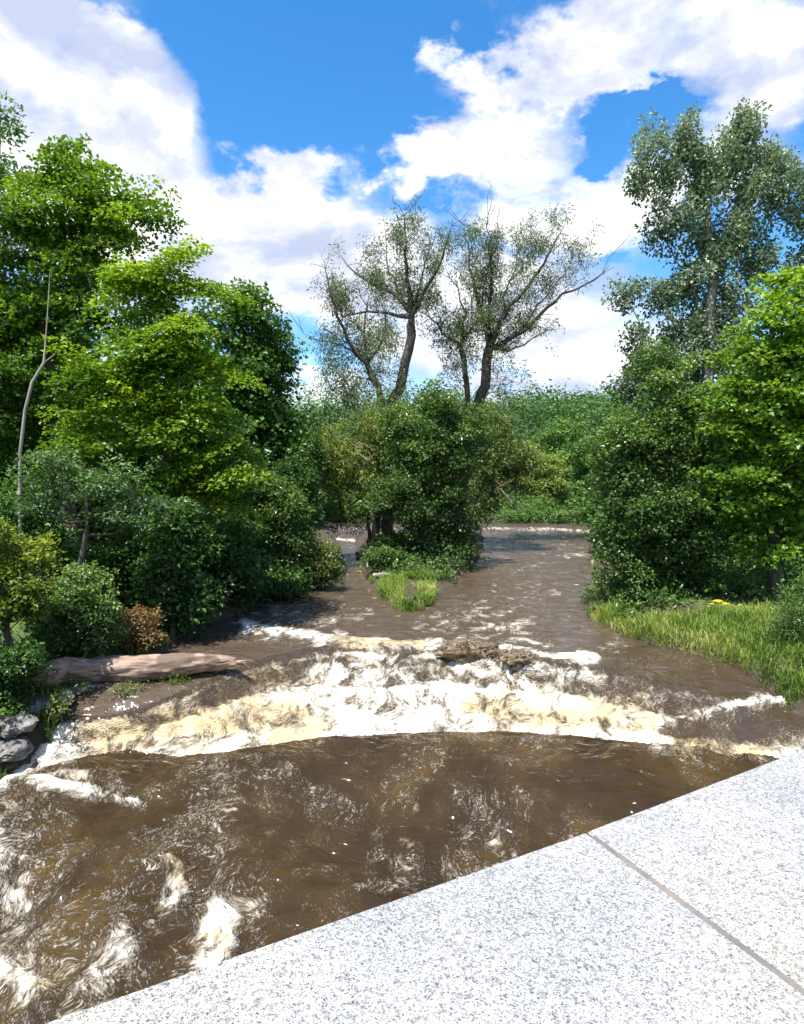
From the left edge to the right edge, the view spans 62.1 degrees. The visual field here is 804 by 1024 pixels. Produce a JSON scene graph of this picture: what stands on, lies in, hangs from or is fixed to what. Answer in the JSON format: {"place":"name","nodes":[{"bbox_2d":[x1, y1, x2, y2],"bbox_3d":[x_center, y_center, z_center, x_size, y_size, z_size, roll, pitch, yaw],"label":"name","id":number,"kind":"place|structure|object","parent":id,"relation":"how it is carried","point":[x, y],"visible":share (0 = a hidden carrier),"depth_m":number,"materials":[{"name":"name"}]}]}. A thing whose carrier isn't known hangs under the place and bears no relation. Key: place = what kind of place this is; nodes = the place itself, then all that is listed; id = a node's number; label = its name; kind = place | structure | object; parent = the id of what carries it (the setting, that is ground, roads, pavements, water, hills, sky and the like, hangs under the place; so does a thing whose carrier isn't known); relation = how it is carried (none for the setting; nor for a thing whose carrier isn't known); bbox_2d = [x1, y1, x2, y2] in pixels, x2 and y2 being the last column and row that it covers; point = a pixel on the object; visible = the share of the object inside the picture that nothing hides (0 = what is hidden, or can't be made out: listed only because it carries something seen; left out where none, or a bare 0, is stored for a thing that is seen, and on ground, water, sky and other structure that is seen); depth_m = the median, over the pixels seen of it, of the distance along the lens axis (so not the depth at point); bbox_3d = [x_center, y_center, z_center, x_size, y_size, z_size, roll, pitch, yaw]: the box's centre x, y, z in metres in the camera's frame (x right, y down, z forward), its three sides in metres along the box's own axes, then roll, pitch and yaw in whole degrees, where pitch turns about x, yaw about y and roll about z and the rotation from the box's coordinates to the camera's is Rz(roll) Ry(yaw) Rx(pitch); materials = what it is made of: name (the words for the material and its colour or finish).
{"place":"outdoors","nodes":[
{"label":"outdoors","id":0,"kind":"place"},
{"bbox_2d":[0,522,803,1023],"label":"river","id":1,"kind":"structure","parent":0,"point":[354,746],"depth_m":11.75,"materials":[{"name":"liquid"}]},
{"bbox_2d":[106,678,146,697],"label":"water plant","id":2,"kind":"object","parent":1,"relation":"in","point":[123,690],"visible":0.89,"depth_m":13.02,"materials":[{"name":"green plant"}]},
{"bbox_2d":[147,670,194,686],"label":"water plant","id":3,"kind":"object","parent":1,"relation":"in","point":[176,679],"visible":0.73,"depth_m":13.55,"materials":[{"name":"green plant"}]},
{"bbox_2d":[435,636,503,661],"bbox_3d":[1.545,3.171,15.389,1.617,0.654,0.794,1,3,18],"label":"stranded debris","id":4,"kind":"object","parent":1,"relation":"on","point":[463,650],"visible":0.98,"depth_m":15.24,"materials":[{"name":"brown plant"}]},
{"bbox_2d":[494,642,536,668],"bbox_3d":[2.524,3.203,14.918,0.977,0.537,0.708,1,3,19],"label":"stranded debris","id":5,"kind":"object","parent":1,"relation":"on","point":[518,659],"visible":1,"depth_m":14.77,"materials":[{"name":"brown plant"}]},
{"bbox_2d":[0,468,803,778],"bbox_3d":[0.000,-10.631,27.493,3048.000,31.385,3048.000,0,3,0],"label":"ground","id":6,"kind":"structure","parent":0,"point":[36,736],"depth_m":17.58,"materials":[{"name":"soil"}]},
{"bbox_2d":[0,736,33,762],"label":"rock","id":7,"kind":"object","parent":6,"relation":"on","point":[17,748],"visible":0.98,"depth_m":11.50,"materials":[{"name":"grey stone"}]},
{"bbox_2d":[0,712,38,738],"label":"rock","id":8,"kind":"object","parent":6,"relation":"on","point":[14,727],"visible":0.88,"depth_m":11.65,"materials":[{"name":"grey stone"}]},
{"bbox_2d":[0,424,44,520],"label":"woodland tree","id":9,"kind":"object","parent":6,"relation":"on","point":[13,477],"visible":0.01,"depth_m":25.62,"materials":[{"name":"green plant"}]},
{"bbox_2d":[0,89,46,478],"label":"tall tree","id":10,"kind":"object","parent":6,"relation":"on","point":[5,163],"visible":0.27,"depth_m":20.61,"materials":[{"name":"green plant"}]},
{"bbox_2d":[0,634,60,723],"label":"bush","id":11,"kind":"object","parent":6,"relation":"on","point":[18,664],"visible":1,"depth_m":11.99,"materials":[{"name":"green plant"}]},
{"bbox_2d":[0,513,68,695],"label":"bush","id":12,"kind":"object","parent":6,"relation":"on","point":[13,605],"visible":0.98,"depth_m":12.30,"materials":[{"name":"green plant"}]},
{"bbox_2d":[16,697,56,713],"bbox_3d":[-6.809,3.578,12.418,0.700,0.224,0.531,-1,3,-14],"label":"rock","id":13,"kind":"object","parent":6,"relation":"on","point":[36,706],"visible":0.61,"depth_m":12.31,"materials":[{"name":"grey stone"}]},
{"bbox_2d":[18,276,60,616],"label":"bare sapling","id":14,"kind":"object","parent":6,"relation":"on","point":[25,413],"visible":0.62,"depth_m":15.49,"materials":[{"name":"grey plant"}]},
{"bbox_2d":[0,313,100,514],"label":"woodland tree","id":15,"kind":"object","parent":6,"relation":"on","point":[93,344],"visible":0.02,"depth_m":26.54,"materials":[{"name":"green plant"}]},
{"bbox_2d":[45,689,73,721],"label":"water plant","id":16,"kind":"object","parent":6,"relation":"on","point":[62,701],"visible":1,"depth_m":12.20,"materials":[{"name":"green plant"}]},
{"bbox_2d":[0,470,129,584],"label":"bush","id":17,"kind":"object","parent":6,"relation":"on","point":[34,529],"visible":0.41,"depth_m":16.15,"materials":[{"name":"green plant"}]},
{"bbox_2d":[55,689,75,703],"bbox_3d":[-6.506,3.509,12.878,0.401,0.176,0.877,-1,3,-20],"label":"rock","id":18,"kind":"object","parent":6,"relation":"on","point":[72,697],"visible":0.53,"depth_m":12.66,"materials":[{"name":"grey stone"}]},
{"bbox_2d":[0,559,133,661],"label":"bush","id":19,"kind":"object","parent":6,"relation":"on","point":[83,608],"visible":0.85,"depth_m":13.49,"materials":[{"name":"green plant"}]},
{"bbox_2d":[64,672,91,695],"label":"water plant","id":20,"kind":"object","parent":6,"relation":"on","point":[78,681],"visible":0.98,"depth_m":13.05,"materials":[{"name":"green plant"}]},
{"bbox_2d":[0,316,167,544],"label":"woodland tree","id":21,"kind":"object","parent":6,"relation":"on","point":[97,347],"visible":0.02,"depth_m":30.17,"materials":[{"name":"green plant"}]},
{"bbox_2d":[66,682,101,692],"bbox_3d":[-6.331,3.449,13.187,0.883,0.153,0.451,-1,3,-16],"label":"rock","id":22,"kind":"object","parent":6,"relation":"on","point":[74,689],"visible":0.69,"depth_m":13.09,"materials":[{"name":"grey stone"}]},
{"bbox_2d":[56,638,114,657],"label":"bush","id":23,"kind":"object","parent":6,"relation":"on","point":[108,652],"visible":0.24,"depth_m":13.65,"materials":[{"name":"green plant"}]},
{"bbox_2d":[0,133,189,546],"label":"maple tree","id":24,"kind":"object","parent":6,"relation":"on","point":[96,214],"visible":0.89,"depth_m":18.69,"materials":[{"name":"green plant"}]},
{"bbox_2d":[0,610,190,778],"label":"waterside weeds","id":25,"kind":"object","parent":6,"relation":"on","point":[49,692],"visible":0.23,"depth_m":12.52,"materials":[{"name":"green plant"}]},
{"bbox_2d":[1,443,199,584],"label":"young tree","id":26,"kind":"object","parent":6,"relation":"on","point":[39,504],"visible":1,"depth_m":14.85,"materials":[{"name":"green plant"}]},
{"bbox_2d":[30,341,229,548],"bbox_3d":[-9.373,-2.062,27.482,9.315,9.687,10.504,3,4,42],"label":"woodland tree","id":27,"kind":"object","parent":6,"relation":"on","point":[122,432],"visible":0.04,"depth_m":25.03,"materials":[{"name":"green plant"}]},
{"bbox_2d":[27,653,248,687],"bbox_3d":[-5.503,3.558,13.216,4.779,1.512,1.484,-1,3,-10],"label":"fallen log","id":28,"kind":"object","parent":6,"relation":"on","point":[114,668],"visible":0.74,"depth_m":13.41,"materials":[{"name":"brown wood"}]},
{"bbox_2d":[113,601,173,654],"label":"bush","id":29,"kind":"object","parent":6,"relation":"on","point":[142,623],"visible":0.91,"depth_m":14.60,"materials":[{"name":"brown plant"}]},
{"bbox_2d":[83,508,212,617],"bbox_3d":[-6.834,1.437,17.658,3.832,3.169,2.782,0,3,0],"label":"bush","id":30,"kind":"object","parent":6,"relation":"on","point":[128,546],"visible":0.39,"depth_m":17.20,"materials":[{"name":"green plant"}]},
{"bbox_2d":[23,234,276,612],"bbox_3d":[-6.294,-2.066,16.963,6.235,9.775,3.986,0,3,0],"label":"maple tree","id":31,"kind":"object","parent":6,"relation":"on","point":[164,420],"visible":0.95,"depth_m":16.41,"materials":[{"name":"green plant"}]},
{"bbox_2d":[84,339,232,468],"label":"woodland tree","id":32,"kind":"object","parent":6,"relation":"on","point":[201,385],"depth_m":32.99,"materials":[{"name":"green plant"}]},
{"bbox_2d":[0,529,340,732],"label":"bush","id":33,"kind":"object","parent":6,"relation":"on","point":[111,594],"visible":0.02,"depth_m":16.70,"materials":[{"name":"green plant"}]},
{"bbox_2d":[123,486,243,639],"bbox_3d":[-5.467,1.285,16.265,2.764,3.825,2.232,1,3,17],"label":"bush","id":34,"kind":"object","parent":6,"relation":"on","point":[175,545],"visible":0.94,"depth_m":16.03,"materials":[{"name":"green plant"}]},
{"bbox_2d":[102,504,280,616],"bbox_3d":[-6.327,1.288,19.427,5.530,3.568,3.556,0,3,0],"label":"bush","id":35,"kind":"object","parent":6,"relation":"on","point":[244,566],"visible":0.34,"depth_m":19.17,"materials":[{"name":"green plant"}]},
{"bbox_2d":[106,399,284,576],"bbox_3d":[-6.776,-0.562,23.110,5.452,7.009,6.097,1,3,22],"label":"woodland tree","id":36,"kind":"object","parent":6,"relation":"on","point":[242,432],"visible":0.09,"depth_m":22.77,"materials":[{"name":"green plant"}]},
{"bbox_2d":[186,276,330,493],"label":"maple tree","id":37,"kind":"object","parent":6,"relation":"on","point":[268,361],"visible":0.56,"depth_m":26.11,"materials":[{"name":"green plant"}]},
{"bbox_2d":[217,563,317,603],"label":"bush","id":38,"kind":"object","parent":6,"relation":"on","point":[284,584],"visible":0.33,"depth_m":21.15,"materials":[{"name":"green plant"}]},
{"bbox_2d":[223,461,324,573],"bbox_3d":[-4.525,0.494,22.483,3.849,4.479,2.592,0,3,0],"label":"bush","id":39,"kind":"object","parent":6,"relation":"on","point":[278,497],"visible":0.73,"depth_m":22.16,"materials":[{"name":"green plant"}]},
{"bbox_2d":[265,394,329,523],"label":"woodland tree","id":40,"kind":"object","parent":6,"relation":"on","point":[306,469],"depth_m":40.81,"materials":[{"name":"green plant"}]},
{"bbox_2d":[268,444,328,564],"bbox_3d":[-3.969,-0.113,25.480,2.466,4.973,2.726,0,3,0],"label":"bush","id":41,"kind":"object","parent":6,"relation":"on","point":[304,482],"visible":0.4,"depth_m":25.19,"materials":[{"name":"green plant"}]},
{"bbox_2d":[294,537,344,588],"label":"bush","id":42,"kind":"object","parent":6,"relation":"on","point":[326,568],"visible":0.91,"depth_m":22.79,"materials":[{"name":"green plant"}]},
{"bbox_2d":[302,427,336,519],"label":"woodland tree","id":43,"kind":"object","parent":6,"relation":"on","point":[322,466],"depth_m":45.70,"materials":[{"name":"green plant"}]},
{"bbox_2d":[324,444,352,493],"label":"woodland tree","id":44,"kind":"object","parent":6,"relation":"on","point":[340,471],"visible":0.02,"depth_m":67.38,"materials":[{"name":"green plant"}]},
{"bbox_2d":[288,251,420,546],"bbox_3d":[-1.898,-4.969,30.851,5.158,13.974,4.996,1,3,20],"label":"willow tree","id":45,"kind":"object","parent":6,"relation":"on","point":[365,357],"visible":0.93,"depth_m":30.43,"materials":[{"name":"green plant"}]},
{"bbox_2d":[307,387,407,546],"bbox_3d":[-2.191,-1.780,30.276,4.908,7.604,4.782,-2,4,-36],"label":"bush","id":46,"kind":"object","parent":6,"relation":"on","point":[342,464],"visible":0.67,"depth_m":29.71,"materials":[{"name":"green plant"}]},
{"bbox_2d":[342,452,376,503],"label":"woodland tree","id":47,"kind":"object","parent":6,"relation":"on","point":[358,478],"visible":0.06,"depth_m":57.30,"materials":[{"name":"green plant"}]},
{"bbox_2d":[76,359,651,475],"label":"hillside forest","id":48,"kind":"object","parent":6,"relation":"on","point":[536,416],"visible":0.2,"depth_m":81.41,"materials":[{"name":"green plant"}]},
{"bbox_2d":[306,188,473,534],"bbox_3d":[-0.577,-6.637,31.853,7.697,16.954,4.725,0,3,0],"label":"willow tree","id":49,"kind":"object","parent":6,"relation":"on","point":[412,305],"visible":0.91,"depth_m":31.33,"materials":[{"name":"green plant"}]},
{"bbox_2d":[329,548,475,582],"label":"ground plants","id":50,"kind":"object","parent":6,"relation":"on","point":[410,563],"visible":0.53,"depth_m":24.89,"materials":[{"name":"green plant"}]},
{"bbox_2d":[366,565,441,610],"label":"island grass","id":51,"kind":"structure","parent":6,"relation":"on","point":[391,588],"depth_m":21.63,"materials":[{"name":"green plant"}]},
{"bbox_2d":[372,573,395,577],"bbox_3d":[-0.490,2.318,24.271,1.302,0.210,0.200,2,3,30],"label":"driftwood log","id":52,"kind":"object","parent":51,"relation":"on","point":[375,574],"visible":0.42,"depth_m":24.42,"materials":[{"name":"grey wood"}]},
{"bbox_2d":[392,453,427,499],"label":"woodland tree","id":53,"kind":"object","parent":6,"relation":"on","point":[394,471],"visible":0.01,"depth_m":59.20,"materials":[{"name":"green plant"}]},
{"bbox_2d":[358,544,466,572],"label":"bush","id":54,"kind":"object","parent":6,"relation":"on","point":[380,556],"visible":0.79,"depth_m":25.25,"materials":[{"name":"green plant"}]},
{"bbox_2d":[46,750,803,1023],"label":"bridge parapet","id":55,"kind":"structure","parent":6,"relation":"on","point":[688,908],"depth_m":0.72,"materials":[{"name":"white stone"}]},
{"bbox_2d":[354,375,500,564],"bbox_3d":[0.953,-1.341,27.410,5.757,8.355,4.008,-1,3,-18],"label":"bush","id":56,"kind":"object","parent":6,"relation":"on","point":[441,453],"visible":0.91,"depth_m":26.91,"materials":[{"name":"green plant"}]},
{"bbox_2d":[330,435,378,465],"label":"dead branch","id":57,"kind":"object","parent":56,"relation":"attached to","point":[364,458],"visible":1,"depth_m":27.35,"materials":[{"name":"wood"}]},
{"bbox_2d":[322,484,586,523],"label":"riverside undergrowth","id":58,"kind":"object","parent":6,"relation":"on","point":[540,510],"visible":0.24,"depth_m":47.03,"materials":[{"name":"green plant"}]},
{"bbox_2d":[417,233,499,535],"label":"willow tree","id":59,"kind":"object","parent":6,"relation":"on","point":[462,333],"visible":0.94,"depth_m":32.76,"materials":[{"name":"green plant"}]},
{"bbox_2d":[468,446,490,495],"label":"woodland tree","id":60,"kind":"object","parent":6,"relation":"on","point":[476,473],"visible":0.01,"depth_m":63.38,"materials":[{"name":"green plant"}]},
{"bbox_2d":[478,451,519,501],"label":"woodland tree","id":61,"kind":"object","parent":6,"relation":"on","point":[494,478],"visible":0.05,"depth_m":57.49,"materials":[{"name":"green plant"}]},
{"bbox_2d":[457,399,543,537],"bbox_3d":[4.622,-1.988,33.297,4.434,7.317,4.155,0,3,0],"label":"bush","id":62,"kind":"object","parent":6,"relation":"on","point":[489,503],"visible":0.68,"depth_m":32.50,"materials":[{"name":"green plant"}]},
{"bbox_2d":[496,481,512,503],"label":"dead branch","id":63,"kind":"object","parent":62,"relation":"attached to","point":[508,498],"visible":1,"depth_m":31.51,"materials":[{"name":"wood"}]},
{"bbox_2d":[489,436,512,454],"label":"woodland tree","id":64,"kind":"object","parent":6,"relation":"on","point":[502,446],"visible":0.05,"depth_m":78.13,"materials":[{"name":"green plant"}]},
{"bbox_2d":[489,435,546,491],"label":"woodland tree","id":65,"kind":"object","parent":6,"relation":"on","point":[530,438],"depth_m":71.17,"materials":[{"name":"green plant"}]},
{"bbox_2d":[495,439,562,509],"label":"woodland tree","id":66,"kind":"object","parent":6,"relation":"on","point":[540,481],"visible":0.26,"depth_m":51.74,"materials":[{"name":"green plant"}]},
{"bbox_2d":[446,181,631,526],"bbox_3d":[6.547,-7.527,34.047,8.961,18.262,5.616,0,3,0],"label":"willow tree","id":67,"kind":"object","parent":6,"relation":"on","point":[502,344],"visible":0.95,"depth_m":33.15,"materials":[{"name":"green plant"}]},
{"bbox_2d":[521,451,583,509],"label":"woodland tree","id":68,"kind":"object","parent":6,"relation":"on","point":[548,475],"visible":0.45,"depth_m":51.38,"materials":[{"name":"green plant"}]},
{"bbox_2d":[528,415,590,502],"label":"woodland tree","id":69,"kind":"object","parent":6,"relation":"on","point":[569,429],"visible":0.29,"depth_m":59.05,"materials":[{"name":"green plant"}]},
{"bbox_2d":[557,432,597,479],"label":"woodland tree","id":70,"kind":"object","parent":6,"relation":"on","point":[576,444],"visible":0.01,"depth_m":65.14,"materials":[{"name":"green plant"}]},
{"bbox_2d":[563,436,601,504],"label":"woodland tree","id":71,"kind":"object","parent":6,"relation":"on","point":[577,452],"visible":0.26,"depth_m":55.09,"materials":[{"name":"green plant"}]},
{"bbox_2d":[566,450,613,524],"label":"woodland tree","id":72,"kind":"object","parent":6,"relation":"on","point":[581,520],"visible":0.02,"depth_m":44.31,"materials":[{"name":"green plant"}]},
{"bbox_2d":[578,581,603,603],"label":"bush","id":73,"kind":"object","parent":6,"relation":"on","point":[587,595],"visible":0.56,"depth_m":20.36,"materials":[{"name":"green plant"}]},
{"bbox_2d":[581,411,625,529],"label":"woodland tree","id":74,"kind":"object","parent":6,"relation":"on","point":[594,454],"depth_m":38.52,"materials":[{"name":"green plant"}]},
{"bbox_2d":[580,380,734,547],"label":"woodland tree","id":75,"kind":"object","parent":6,"relation":"on","point":[653,400],"visible":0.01,"depth_m":29.91,"materials":[{"name":"green plant"}]},
{"bbox_2d":[583,334,750,613],"bbox_3d":[7.320,-0.966,18.867,4.381,7.998,3.505,0,3,0],"label":"alder tree","id":76,"kind":"object","parent":6,"relation":"on","point":[633,534],"visible":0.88,"depth_m":18.34,"materials":[{"name":"green plant"}]},
{"bbox_2d":[581,554,803,616],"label":"ground plants","id":77,"kind":"object","parent":6,"relation":"on","point":[750,588],"visible":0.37,"depth_m":17.96,"materials":[{"name":"green plant"}]},
{"bbox_2d":[587,372,798,563],"bbox_3d":[12.274,-1.440,27.592,9.072,8.366,8.045,1,3,18],"label":"woodland tree","id":78,"kind":"object","parent":6,"relation":"on","point":[729,498],"visible":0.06,"depth_m":26.44,"materials":[{"name":"green plant"}]},
{"bbox_2d":[584,573,803,709],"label":"bank grass","id":79,"kind":"structure","parent":6,"relation":"on","point":[719,622],"depth_m":15.55,"materials":[{"name":"green plant"}]},
{"bbox_2d":[592,528,802,583],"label":"bush","id":80,"kind":"object","parent":6,"relation":"on","point":[742,563],"visible":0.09,"depth_m":20.80,"materials":[{"name":"green plant"}]},
{"bbox_2d":[599,97,803,547],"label":"poplar tree","id":81,"kind":"object","parent":6,"relation":"on","point":[706,323],"visible":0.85,"depth_m":23.26,"materials":[{"name":"green plant"}]},
{"bbox_2d":[685,265,803,600],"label":"maple tree","id":82,"kind":"object","parent":6,"relation":"on","point":[771,475],"visible":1,"depth_m":16.61,"materials":[{"name":"green plant"}]},
{"bbox_2d":[717,332,803,527],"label":"woodland tree","id":83,"kind":"object","parent":6,"relation":"on","point":[752,378],"visible":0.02,"depth_m":31.60,"materials":[{"name":"green plant"}]},
{"bbox_2d":[733,332,803,565],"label":"woodland tree","id":84,"kind":"object","parent":6,"relation":"on","point":[767,507],"depth_m":23.84,"materials":[{"name":"green plant"}]},
{"bbox_2d":[760,564,803,647],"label":"bush","id":85,"kind":"object","parent":6,"relation":"on","point":[785,626],"visible":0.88,"depth_m":14.68,"materials":[{"name":"green plant"}]},
{"bbox_2d":[0,0,803,413],"label":"sky","id":86,"kind":"structure","parent":0,"point":[283,130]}
]}

